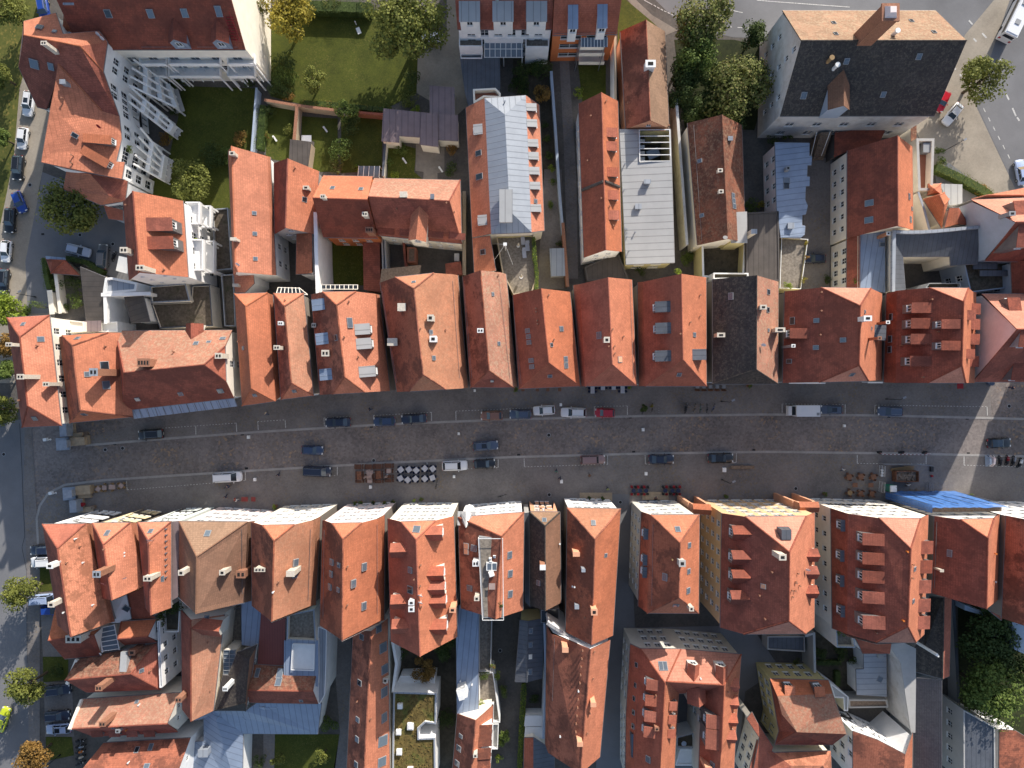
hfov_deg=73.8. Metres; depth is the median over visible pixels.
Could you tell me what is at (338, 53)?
lawn
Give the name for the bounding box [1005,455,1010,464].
motorcycle
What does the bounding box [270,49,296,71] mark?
bush
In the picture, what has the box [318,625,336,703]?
flat roofed building
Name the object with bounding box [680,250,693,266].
bush
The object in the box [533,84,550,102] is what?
tree
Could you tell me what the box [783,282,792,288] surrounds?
bush
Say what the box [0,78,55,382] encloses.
street
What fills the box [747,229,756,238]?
free chimney
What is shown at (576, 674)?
town house
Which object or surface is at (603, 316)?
town house
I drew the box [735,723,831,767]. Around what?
town house
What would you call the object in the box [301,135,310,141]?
garden table
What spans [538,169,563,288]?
back lane
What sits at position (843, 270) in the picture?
window
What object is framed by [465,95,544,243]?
building
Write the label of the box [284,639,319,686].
flat roofed building
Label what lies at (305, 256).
outbuilding
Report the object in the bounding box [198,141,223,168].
bush
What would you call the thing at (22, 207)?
parked car
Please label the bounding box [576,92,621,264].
town house
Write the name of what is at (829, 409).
parked car
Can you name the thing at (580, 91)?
bush
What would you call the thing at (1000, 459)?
motorcycle
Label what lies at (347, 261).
lawn
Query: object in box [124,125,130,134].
window
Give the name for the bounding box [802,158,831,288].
courtyard
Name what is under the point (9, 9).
tree
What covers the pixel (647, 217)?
building
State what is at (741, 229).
flat roofed building
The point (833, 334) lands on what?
town house
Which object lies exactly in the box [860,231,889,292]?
building
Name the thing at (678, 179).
garden wall
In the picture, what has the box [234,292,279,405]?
town house
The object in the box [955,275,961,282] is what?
window
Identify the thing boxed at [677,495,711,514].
buttress arch
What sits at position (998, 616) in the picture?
outbuilding
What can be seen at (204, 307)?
flat roofed building
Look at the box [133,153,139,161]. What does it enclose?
window
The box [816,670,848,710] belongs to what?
roof terrace
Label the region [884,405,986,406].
parking marking
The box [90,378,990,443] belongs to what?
parking strip
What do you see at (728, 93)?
tree
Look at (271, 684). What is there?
town house
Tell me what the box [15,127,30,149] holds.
parked car
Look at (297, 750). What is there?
lawn
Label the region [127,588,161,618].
outbuilding
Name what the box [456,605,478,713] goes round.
building
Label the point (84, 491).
stone block
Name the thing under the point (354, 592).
town house
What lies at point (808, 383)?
shop awning
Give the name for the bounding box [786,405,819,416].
delivery van
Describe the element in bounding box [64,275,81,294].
bush
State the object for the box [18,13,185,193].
apartment building
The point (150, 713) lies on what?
town house
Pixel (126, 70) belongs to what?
window
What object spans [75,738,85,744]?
motorcycle
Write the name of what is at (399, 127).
shed
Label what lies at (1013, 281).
town house
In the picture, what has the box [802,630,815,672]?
garden wall
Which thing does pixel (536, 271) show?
hedge
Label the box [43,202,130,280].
parking court
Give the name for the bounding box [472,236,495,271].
town house
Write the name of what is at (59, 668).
bush
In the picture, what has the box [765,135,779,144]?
bush
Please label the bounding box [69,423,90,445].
stone block
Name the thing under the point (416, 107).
bush
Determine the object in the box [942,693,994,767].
flat roofed building
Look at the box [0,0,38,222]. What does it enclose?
grass verge
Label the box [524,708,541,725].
garage
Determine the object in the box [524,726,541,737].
garage
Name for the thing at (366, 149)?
lawn
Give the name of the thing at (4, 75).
tree
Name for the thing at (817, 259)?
parked car
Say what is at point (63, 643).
town house
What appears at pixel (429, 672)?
tree
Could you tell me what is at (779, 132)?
window
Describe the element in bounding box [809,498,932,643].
town house
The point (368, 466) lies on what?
beer table
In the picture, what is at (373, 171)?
greenhouse
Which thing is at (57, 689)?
parked car
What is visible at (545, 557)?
town house
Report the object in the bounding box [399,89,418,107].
bush
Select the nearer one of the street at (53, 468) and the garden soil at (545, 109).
the garden soil at (545, 109)
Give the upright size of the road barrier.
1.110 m
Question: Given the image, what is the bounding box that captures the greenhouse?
[358,166,381,177]
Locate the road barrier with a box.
[877,451,925,454]
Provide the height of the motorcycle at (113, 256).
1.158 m
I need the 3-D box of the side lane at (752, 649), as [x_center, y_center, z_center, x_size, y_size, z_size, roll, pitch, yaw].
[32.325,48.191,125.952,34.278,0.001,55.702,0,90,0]
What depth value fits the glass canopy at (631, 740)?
116.30 m
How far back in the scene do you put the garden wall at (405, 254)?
123.32 m
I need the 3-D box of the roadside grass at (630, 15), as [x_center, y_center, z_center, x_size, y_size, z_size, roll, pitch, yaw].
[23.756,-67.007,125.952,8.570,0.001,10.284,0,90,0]
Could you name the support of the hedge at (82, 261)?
on the ground at (434, 260)
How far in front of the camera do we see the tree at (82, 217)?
118.72 m
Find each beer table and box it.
[357,471,361,479]
[366,464,371,468]
[376,471,380,478]
[386,463,391,467]
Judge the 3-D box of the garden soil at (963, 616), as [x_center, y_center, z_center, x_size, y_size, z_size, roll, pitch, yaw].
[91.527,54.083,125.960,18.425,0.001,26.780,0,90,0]
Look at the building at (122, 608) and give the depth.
117.04 m
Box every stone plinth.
[56,437,71,450]
[62,487,76,500]
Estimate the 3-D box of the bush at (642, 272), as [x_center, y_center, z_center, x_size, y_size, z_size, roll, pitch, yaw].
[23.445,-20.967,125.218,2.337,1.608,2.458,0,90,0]
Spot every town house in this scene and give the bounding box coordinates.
[5,315,76,427]
[41,510,127,637]
[48,610,102,658]
[59,332,133,423]
[63,3,73,32]
[63,172,147,209]
[64,640,160,692]
[68,676,187,736]
[83,719,202,767]
[91,509,167,600]
[117,323,240,418]
[117,612,160,645]
[120,191,225,286]
[137,508,201,614]
[175,605,237,721]
[178,507,273,613]
[228,146,289,281]
[232,273,268,292]
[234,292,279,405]
[248,664,317,703]
[251,504,337,621]
[273,287,318,399]
[274,158,321,243]
[311,285,395,394]
[312,175,381,245]
[319,502,395,640]
[346,608,394,767]
[368,178,465,250]
[380,265,469,391]
[387,502,459,656]
[452,698,493,767]
[457,501,524,620]
[462,270,517,387]
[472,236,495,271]
[512,288,580,388]
[515,608,543,682]
[529,501,560,610]
[545,625,610,767]
[563,498,620,644]
[571,277,636,386]
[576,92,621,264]
[616,19,669,130]
[629,500,699,613]
[633,274,706,386]
[681,114,744,252]
[699,499,819,634]
[707,275,784,384]
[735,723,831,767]
[738,698,772,767]
[756,662,846,744]
[778,287,889,382]
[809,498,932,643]
[830,135,913,244]
[830,711,912,767]
[831,235,860,287]
[865,287,980,382]
[889,502,999,608]
[921,183,941,200]
[923,192,949,227]
[930,207,965,229]
[946,188,1023,210]
[959,198,1023,263]
[971,709,1023,767]
[975,293,1023,382]
[978,261,1023,295]
[987,501,1023,625]
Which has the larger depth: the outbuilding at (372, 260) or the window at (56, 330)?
the outbuilding at (372, 260)
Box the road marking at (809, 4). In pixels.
[770,1,849,7]
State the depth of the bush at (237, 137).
124.65 m
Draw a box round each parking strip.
[38,453,1023,542]
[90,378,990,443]
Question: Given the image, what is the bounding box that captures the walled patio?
[693,244,743,278]
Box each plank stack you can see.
[890,466,908,470]
[896,466,913,469]
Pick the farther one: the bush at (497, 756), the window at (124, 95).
the bush at (497, 756)
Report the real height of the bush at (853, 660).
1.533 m
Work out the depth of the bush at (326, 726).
124.49 m
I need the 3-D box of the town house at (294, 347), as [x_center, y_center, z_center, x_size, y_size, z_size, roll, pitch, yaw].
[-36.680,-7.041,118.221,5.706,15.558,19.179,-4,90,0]
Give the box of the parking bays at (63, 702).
[44,682,73,736]
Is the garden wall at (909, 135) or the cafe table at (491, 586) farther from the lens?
the garden wall at (909, 135)
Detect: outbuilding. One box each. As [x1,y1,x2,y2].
[104,205,123,222]
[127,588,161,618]
[296,233,314,279]
[363,242,381,292]
[381,238,389,268]
[407,247,417,264]
[855,639,890,653]
[980,607,1001,620]
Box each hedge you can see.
[40,257,55,289]
[66,256,106,275]
[254,104,270,151]
[303,0,373,19]
[303,99,338,108]
[353,103,391,112]
[517,682,526,767]
[531,236,538,289]
[816,658,841,666]
[832,669,841,685]
[933,161,995,196]
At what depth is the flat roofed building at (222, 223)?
123.40 m
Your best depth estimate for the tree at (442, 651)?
122.10 m
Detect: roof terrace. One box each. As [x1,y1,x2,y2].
[163,600,187,631]
[286,598,319,641]
[459,36,483,55]
[461,54,481,58]
[484,38,522,42]
[496,235,534,297]
[525,38,548,63]
[676,721,692,747]
[778,238,807,292]
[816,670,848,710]
[908,138,934,194]
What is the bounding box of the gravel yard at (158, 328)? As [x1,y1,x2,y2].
[157,324,214,329]
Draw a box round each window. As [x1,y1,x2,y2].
[54,328,60,334]
[59,375,63,381]
[61,391,65,396]
[62,407,67,412]
[111,83,117,93]
[111,91,118,101]
[112,66,118,76]
[113,57,119,66]
[121,91,127,99]
[121,155,128,164]
[123,74,128,83]
[123,111,129,119]
[123,147,129,156]
[124,66,130,75]
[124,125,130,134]
[126,169,132,179]
[127,58,138,63]
[131,161,138,170]
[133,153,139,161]
[136,175,142,185]
[145,180,151,190]
[480,30,488,36]
[507,30,515,36]
[521,30,528,36]
[558,52,577,56]
[559,44,578,48]
[560,36,580,39]
[748,741,752,750]
[775,131,785,134]
[783,123,794,126]
[801,131,811,134]
[810,123,821,126]
[833,251,837,258]
[837,123,848,126]
[841,267,845,274]
[865,123,876,126]
[892,123,903,126]
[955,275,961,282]
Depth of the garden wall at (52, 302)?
124.12 m
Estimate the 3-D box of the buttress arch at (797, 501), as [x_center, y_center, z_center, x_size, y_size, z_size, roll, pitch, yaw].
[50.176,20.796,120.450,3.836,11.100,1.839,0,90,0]
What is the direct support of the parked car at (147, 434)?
on the parking strip at (937, 399)
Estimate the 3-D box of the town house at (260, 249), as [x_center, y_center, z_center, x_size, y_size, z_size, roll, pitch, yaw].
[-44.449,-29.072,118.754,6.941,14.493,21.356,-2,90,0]
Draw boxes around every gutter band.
[36,451,1023,543]
[86,413,1023,445]
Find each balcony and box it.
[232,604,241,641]
[479,614,492,671]
[479,660,500,722]
[492,723,498,748]
[707,273,748,283]
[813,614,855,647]
[906,283,960,289]
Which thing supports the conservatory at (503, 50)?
on the ground at (434, 260)
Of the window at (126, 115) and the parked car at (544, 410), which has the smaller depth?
the window at (126, 115)
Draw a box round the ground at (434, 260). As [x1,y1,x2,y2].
[0,0,998,767]
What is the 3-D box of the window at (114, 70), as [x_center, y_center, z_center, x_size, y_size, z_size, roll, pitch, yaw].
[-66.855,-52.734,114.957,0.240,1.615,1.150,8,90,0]
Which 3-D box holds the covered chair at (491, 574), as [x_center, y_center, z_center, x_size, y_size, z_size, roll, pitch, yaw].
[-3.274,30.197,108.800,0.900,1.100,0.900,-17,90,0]
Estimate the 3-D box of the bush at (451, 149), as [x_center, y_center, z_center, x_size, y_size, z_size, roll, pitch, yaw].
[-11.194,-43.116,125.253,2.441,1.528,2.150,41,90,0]
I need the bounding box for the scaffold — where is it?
[885,490,1008,512]
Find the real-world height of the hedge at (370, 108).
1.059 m
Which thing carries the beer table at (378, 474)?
on the parking strip at (810, 475)
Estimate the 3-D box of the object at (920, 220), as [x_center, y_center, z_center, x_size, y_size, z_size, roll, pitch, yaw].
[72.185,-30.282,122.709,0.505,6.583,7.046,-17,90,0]
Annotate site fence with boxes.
[879,463,914,464]
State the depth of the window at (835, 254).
124.48 m
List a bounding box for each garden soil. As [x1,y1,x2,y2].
[400,638,460,767]
[513,57,555,183]
[674,40,758,129]
[814,631,853,690]
[958,605,1023,734]
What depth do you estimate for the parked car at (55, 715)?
124.95 m
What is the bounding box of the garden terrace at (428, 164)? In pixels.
[415,143,443,178]
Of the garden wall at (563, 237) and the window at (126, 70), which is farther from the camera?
the garden wall at (563, 237)
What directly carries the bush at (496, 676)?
on the balcony at (488, 688)
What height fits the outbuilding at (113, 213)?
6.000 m
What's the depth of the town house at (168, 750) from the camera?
117.43 m
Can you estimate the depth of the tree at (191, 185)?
119.73 m
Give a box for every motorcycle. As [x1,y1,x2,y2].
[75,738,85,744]
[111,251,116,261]
[985,455,991,466]
[990,455,995,466]
[998,455,1002,465]
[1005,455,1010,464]
[1010,456,1018,465]
[1016,458,1022,467]
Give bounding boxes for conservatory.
[99,623,123,654]
[223,640,245,674]
[484,43,522,66]
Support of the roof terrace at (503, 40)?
on the ground at (434, 260)
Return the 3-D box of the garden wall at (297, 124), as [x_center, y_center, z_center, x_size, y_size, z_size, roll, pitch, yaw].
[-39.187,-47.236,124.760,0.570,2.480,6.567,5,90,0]
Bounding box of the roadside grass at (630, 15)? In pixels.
[618,0,655,42]
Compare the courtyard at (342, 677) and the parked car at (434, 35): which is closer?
the parked car at (434, 35)
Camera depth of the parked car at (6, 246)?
124.99 m
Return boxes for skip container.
[892,470,918,481]
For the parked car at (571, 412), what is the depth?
124.88 m
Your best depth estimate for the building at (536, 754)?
121.12 m
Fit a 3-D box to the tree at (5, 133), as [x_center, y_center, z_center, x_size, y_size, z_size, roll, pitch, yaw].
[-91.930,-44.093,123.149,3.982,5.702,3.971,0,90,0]
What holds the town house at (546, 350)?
on the ground at (434, 260)
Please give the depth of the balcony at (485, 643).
120.70 m
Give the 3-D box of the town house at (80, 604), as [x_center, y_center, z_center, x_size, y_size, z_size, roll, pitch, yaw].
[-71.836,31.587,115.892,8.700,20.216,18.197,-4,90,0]
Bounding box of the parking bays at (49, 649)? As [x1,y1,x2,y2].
[40,592,61,656]
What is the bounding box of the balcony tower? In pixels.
[575,37,607,70]
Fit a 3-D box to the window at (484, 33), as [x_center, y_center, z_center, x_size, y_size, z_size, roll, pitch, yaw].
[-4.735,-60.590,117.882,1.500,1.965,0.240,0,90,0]
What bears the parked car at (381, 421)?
on the parking strip at (937, 399)
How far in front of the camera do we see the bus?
123.05 m
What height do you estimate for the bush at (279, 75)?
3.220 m
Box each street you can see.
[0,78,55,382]
[32,383,1023,543]
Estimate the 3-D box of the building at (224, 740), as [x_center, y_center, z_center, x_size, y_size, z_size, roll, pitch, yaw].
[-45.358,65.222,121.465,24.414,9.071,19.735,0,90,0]
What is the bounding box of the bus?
[996,0,1023,44]
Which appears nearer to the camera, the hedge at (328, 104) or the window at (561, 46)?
the window at (561, 46)
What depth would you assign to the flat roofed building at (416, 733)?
119.35 m
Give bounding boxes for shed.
[289,139,314,167]
[445,261,462,276]
[460,55,499,105]
[550,248,564,277]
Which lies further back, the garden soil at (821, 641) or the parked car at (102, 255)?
the garden soil at (821, 641)
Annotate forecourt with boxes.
[917,0,1014,193]
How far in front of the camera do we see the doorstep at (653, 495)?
125.74 m
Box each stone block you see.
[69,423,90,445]
[75,484,96,512]
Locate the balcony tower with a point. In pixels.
(590, 51)
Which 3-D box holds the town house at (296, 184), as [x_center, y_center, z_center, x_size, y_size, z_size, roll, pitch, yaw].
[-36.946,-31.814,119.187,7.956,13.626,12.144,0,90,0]
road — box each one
[0,420,35,767]
[656,0,1010,178]
[977,0,1023,188]
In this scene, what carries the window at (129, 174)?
in the apartment building at (92, 93)
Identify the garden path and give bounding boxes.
[263,734,274,767]
[560,61,577,278]
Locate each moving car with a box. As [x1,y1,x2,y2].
[0,706,12,732]
[301,445,323,455]
[473,440,498,451]
[986,437,1010,448]
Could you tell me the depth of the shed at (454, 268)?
122.84 m
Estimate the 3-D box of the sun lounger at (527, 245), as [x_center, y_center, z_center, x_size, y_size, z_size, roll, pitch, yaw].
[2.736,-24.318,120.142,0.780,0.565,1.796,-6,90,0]
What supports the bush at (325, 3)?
on the lawn at (338, 53)
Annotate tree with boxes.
[0,0,30,25]
[0,63,15,90]
[0,128,14,147]
[0,290,25,325]
[0,332,11,357]
[0,359,14,379]
[0,393,18,426]
[0,576,42,612]
[2,666,47,706]
[11,740,53,767]
[34,177,104,235]
[170,158,212,201]
[256,0,268,14]
[262,0,315,42]
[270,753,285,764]
[300,65,326,94]
[314,749,330,764]
[334,99,359,123]
[360,0,453,60]
[410,656,435,682]
[433,638,455,662]
[498,729,509,747]
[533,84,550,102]
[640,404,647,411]
[668,67,700,108]
[670,58,706,90]
[671,0,734,48]
[672,22,721,78]
[680,96,709,122]
[693,83,725,115]
[698,58,727,88]
[699,52,775,121]
[712,104,745,128]
[735,52,768,76]
[740,18,768,50]
[955,608,1021,664]
[956,650,1023,733]
[960,55,1015,106]
[985,646,1023,693]
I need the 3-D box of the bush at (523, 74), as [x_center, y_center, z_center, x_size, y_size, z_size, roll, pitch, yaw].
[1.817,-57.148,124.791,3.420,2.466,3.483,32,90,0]
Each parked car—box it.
[0,240,13,262]
[0,268,11,293]
[2,207,17,233]
[10,155,26,180]
[11,190,28,213]
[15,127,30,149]
[20,90,34,116]
[28,593,53,605]
[30,545,46,556]
[31,556,47,568]
[36,0,50,16]
[40,604,54,615]
[44,708,70,722]
[45,683,71,696]
[46,722,72,735]
[65,243,91,257]
[95,244,110,269]
[138,428,163,440]
[212,471,242,482]
[302,465,331,477]
[325,417,350,427]
[373,416,395,426]
[401,413,426,424]
[422,31,442,42]
[442,460,467,471]
[473,458,495,469]
[480,410,502,421]
[509,409,530,418]
[533,405,554,415]
[561,407,585,418]
[580,454,604,465]
[594,407,614,417]
[648,453,673,464]
[707,452,732,463]
[805,252,825,263]
[820,404,842,414]
[877,405,902,416]
[936,90,950,112]
[941,102,963,126]
[1012,159,1023,185]
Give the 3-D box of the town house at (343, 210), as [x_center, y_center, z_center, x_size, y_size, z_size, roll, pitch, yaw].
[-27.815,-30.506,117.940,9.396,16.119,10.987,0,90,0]
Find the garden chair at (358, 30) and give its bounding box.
[354,21,360,33]
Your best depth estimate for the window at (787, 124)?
119.89 m
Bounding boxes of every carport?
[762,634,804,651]
[955,600,986,614]
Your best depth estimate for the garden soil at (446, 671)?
125.96 m
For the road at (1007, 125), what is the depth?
125.97 m
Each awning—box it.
[116,256,127,273]
[789,382,824,383]
[957,383,963,388]
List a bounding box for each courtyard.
[334,637,350,767]
[492,616,529,767]
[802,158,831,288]
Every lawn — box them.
[151,86,258,208]
[266,105,294,160]
[270,12,422,107]
[274,734,338,767]
[302,116,337,171]
[332,242,363,284]
[341,116,382,172]
[388,145,421,178]
[578,65,605,101]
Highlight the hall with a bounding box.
[757,3,966,137]
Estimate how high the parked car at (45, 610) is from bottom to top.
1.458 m
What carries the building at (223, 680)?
on the ground at (434, 260)
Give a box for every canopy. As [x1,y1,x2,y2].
[540,604,558,622]
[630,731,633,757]
[941,184,961,206]
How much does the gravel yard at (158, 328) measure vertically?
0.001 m
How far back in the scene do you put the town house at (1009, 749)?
118.00 m
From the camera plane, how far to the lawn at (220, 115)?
125.97 m
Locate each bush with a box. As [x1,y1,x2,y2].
[15,303,31,316]
[27,301,48,308]
[48,663,63,676]
[50,279,63,290]
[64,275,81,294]
[66,291,83,308]
[126,145,132,153]
[156,612,166,626]
[158,132,170,145]
[162,606,176,615]
[169,107,179,115]
[171,600,183,612]
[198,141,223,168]
[219,145,230,164]
[232,131,246,146]
[244,78,254,86]
[252,754,265,767]
[264,104,277,117]
[267,76,291,98]
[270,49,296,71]
[271,65,299,89]
[282,92,294,100]
[283,123,292,135]
[319,715,338,731]
[322,0,340,10]
[328,138,352,162]
[329,158,343,174]
[341,114,360,135]
[390,171,398,177]
[393,142,406,155]
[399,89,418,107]
[400,647,408,659]
[402,70,420,90]
[410,104,419,111]
[438,707,455,728]
[445,145,456,154]
[445,160,456,176]
[479,672,489,679]
[494,670,500,679]
[495,754,503,762]
[499,685,507,697]
[508,77,529,95]
[511,60,531,82]
[525,64,537,74]
[529,695,539,702]
[530,58,553,79]
[545,150,552,158]
[547,200,552,209]
[573,86,583,98]
[634,267,645,275]
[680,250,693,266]
[745,197,759,211]
[757,200,764,207]
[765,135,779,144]
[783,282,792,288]
[816,648,826,660]
[824,275,831,283]
[834,648,847,661]
[849,656,856,664]
[934,147,944,153]
[937,156,946,164]
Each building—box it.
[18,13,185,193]
[57,0,270,90]
[69,320,97,333]
[80,267,107,321]
[83,320,103,332]
[99,321,135,332]
[102,277,149,295]
[103,296,128,323]
[111,595,131,622]
[124,296,157,323]
[150,283,193,302]
[151,285,221,329]
[157,618,180,687]
[172,507,213,599]
[193,688,329,767]
[213,208,232,272]
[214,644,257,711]
[214,674,228,710]
[221,274,235,327]
[241,601,260,645]
[257,614,286,664]
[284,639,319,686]
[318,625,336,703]
[392,676,440,767]
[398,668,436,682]
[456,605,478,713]
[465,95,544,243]
[473,88,500,102]
[523,733,554,767]
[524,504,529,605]
[583,253,628,282]
[619,129,674,268]
[620,628,741,767]
[675,747,691,765]
[720,211,746,249]
[744,211,779,280]
[763,142,811,238]
[826,130,884,161]
[843,691,888,707]
[847,646,886,696]
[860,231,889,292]
[882,225,979,293]
[884,643,915,732]
[890,673,941,767]
[907,593,951,678]
[939,263,1009,293]
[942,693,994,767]
[985,615,1023,653]
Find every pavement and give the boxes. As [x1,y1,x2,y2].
[24,427,39,742]
[25,172,67,312]
[628,0,676,34]
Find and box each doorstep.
[580,493,611,500]
[642,492,668,499]
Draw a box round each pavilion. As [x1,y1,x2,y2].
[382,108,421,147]
[419,112,439,153]
[437,114,458,147]
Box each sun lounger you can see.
[521,236,524,244]
[522,247,526,257]
[525,240,529,250]
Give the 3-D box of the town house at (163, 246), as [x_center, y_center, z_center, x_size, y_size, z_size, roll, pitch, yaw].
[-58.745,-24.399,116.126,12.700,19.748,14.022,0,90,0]
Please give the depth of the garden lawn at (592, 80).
125.97 m
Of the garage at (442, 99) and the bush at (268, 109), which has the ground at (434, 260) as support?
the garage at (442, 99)
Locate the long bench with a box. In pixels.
[731,465,753,468]
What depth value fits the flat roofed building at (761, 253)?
119.65 m
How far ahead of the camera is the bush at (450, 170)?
124.82 m
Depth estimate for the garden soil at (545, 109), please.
125.98 m
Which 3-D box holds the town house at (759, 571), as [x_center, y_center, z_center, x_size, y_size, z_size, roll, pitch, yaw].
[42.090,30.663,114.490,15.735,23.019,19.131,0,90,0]
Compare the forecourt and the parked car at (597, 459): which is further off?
the forecourt
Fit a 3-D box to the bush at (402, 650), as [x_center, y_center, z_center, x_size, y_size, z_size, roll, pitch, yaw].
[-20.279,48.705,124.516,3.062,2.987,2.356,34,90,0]
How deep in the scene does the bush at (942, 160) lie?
125.11 m
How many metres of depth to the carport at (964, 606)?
121.33 m
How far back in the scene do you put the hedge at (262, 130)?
124.49 m
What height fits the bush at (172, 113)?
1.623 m
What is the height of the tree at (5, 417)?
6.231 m
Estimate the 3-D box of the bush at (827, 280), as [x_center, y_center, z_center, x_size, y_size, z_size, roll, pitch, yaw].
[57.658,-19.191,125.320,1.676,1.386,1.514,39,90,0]
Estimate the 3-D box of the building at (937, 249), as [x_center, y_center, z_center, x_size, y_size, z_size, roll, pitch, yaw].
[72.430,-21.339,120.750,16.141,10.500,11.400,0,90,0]
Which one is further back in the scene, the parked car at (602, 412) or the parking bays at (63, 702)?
the parking bays at (63, 702)
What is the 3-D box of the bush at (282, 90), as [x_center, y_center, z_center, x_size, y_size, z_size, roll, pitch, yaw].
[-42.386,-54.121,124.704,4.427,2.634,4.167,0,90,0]
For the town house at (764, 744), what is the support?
on the ground at (434, 260)
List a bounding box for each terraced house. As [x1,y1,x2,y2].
[455,0,552,55]
[550,0,621,60]
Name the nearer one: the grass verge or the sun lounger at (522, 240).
the sun lounger at (522, 240)
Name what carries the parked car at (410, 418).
on the parking strip at (937, 399)
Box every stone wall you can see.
[59,423,72,436]
[69,498,82,512]
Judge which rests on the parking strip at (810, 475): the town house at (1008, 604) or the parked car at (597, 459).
the parked car at (597, 459)
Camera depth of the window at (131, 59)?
117.83 m
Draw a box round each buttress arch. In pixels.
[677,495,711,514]
[773,493,819,511]
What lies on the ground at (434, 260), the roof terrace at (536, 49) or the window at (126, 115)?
the roof terrace at (536, 49)
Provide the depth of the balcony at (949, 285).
117.70 m
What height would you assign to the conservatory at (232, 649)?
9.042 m
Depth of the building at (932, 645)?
116.19 m
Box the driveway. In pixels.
[417,0,467,114]
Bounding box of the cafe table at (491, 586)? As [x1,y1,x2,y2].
[489,583,494,589]
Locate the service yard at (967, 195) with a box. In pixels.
[935,163,1002,238]
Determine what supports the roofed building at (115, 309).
on the ground at (434, 260)
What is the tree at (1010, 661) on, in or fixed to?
on the garden soil at (963, 616)
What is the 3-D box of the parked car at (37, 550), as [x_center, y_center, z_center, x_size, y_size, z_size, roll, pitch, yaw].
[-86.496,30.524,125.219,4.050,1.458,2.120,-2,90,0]
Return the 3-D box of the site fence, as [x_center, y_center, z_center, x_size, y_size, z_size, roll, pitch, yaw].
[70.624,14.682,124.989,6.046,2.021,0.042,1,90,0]
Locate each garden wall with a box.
[47,290,57,314]
[54,274,67,313]
[101,292,156,299]
[251,87,261,152]
[264,98,341,115]
[293,106,301,139]
[313,212,333,292]
[357,111,382,119]
[382,144,387,177]
[391,642,401,691]
[402,243,408,266]
[462,191,466,275]
[541,623,545,738]
[546,610,575,637]
[550,71,562,235]
[561,223,568,287]
[610,36,616,99]
[669,99,688,249]
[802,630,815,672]
[900,125,916,142]
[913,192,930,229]
[948,599,959,703]
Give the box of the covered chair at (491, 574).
[488,571,494,576]
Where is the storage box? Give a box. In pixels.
[454,253,459,261]
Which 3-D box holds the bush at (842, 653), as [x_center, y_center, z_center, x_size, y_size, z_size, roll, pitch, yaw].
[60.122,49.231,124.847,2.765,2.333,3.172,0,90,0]
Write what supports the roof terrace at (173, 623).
on the ground at (434, 260)
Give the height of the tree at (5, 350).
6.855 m
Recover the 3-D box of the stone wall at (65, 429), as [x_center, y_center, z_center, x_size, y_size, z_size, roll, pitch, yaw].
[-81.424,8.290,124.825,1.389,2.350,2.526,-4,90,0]
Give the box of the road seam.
[19,423,26,579]
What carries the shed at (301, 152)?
on the ground at (434, 260)
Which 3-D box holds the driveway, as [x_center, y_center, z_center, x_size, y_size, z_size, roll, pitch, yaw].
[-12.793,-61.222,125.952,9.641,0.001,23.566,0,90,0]
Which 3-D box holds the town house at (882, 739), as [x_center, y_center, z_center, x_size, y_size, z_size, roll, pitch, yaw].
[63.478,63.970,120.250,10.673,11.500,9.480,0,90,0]
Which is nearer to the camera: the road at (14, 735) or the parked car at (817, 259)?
the parked car at (817, 259)
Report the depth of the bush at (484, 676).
119.96 m
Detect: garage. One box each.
[45,256,80,275]
[430,85,454,114]
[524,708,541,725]
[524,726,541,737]
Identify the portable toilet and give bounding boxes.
[884,484,896,491]
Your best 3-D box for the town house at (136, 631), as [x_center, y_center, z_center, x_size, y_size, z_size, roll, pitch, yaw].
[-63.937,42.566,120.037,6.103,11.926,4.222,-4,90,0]
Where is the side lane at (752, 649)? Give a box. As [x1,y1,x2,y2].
[596,494,775,767]
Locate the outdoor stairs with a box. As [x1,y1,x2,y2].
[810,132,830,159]
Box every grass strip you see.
[40,567,51,591]
[43,657,67,681]
[46,737,73,760]

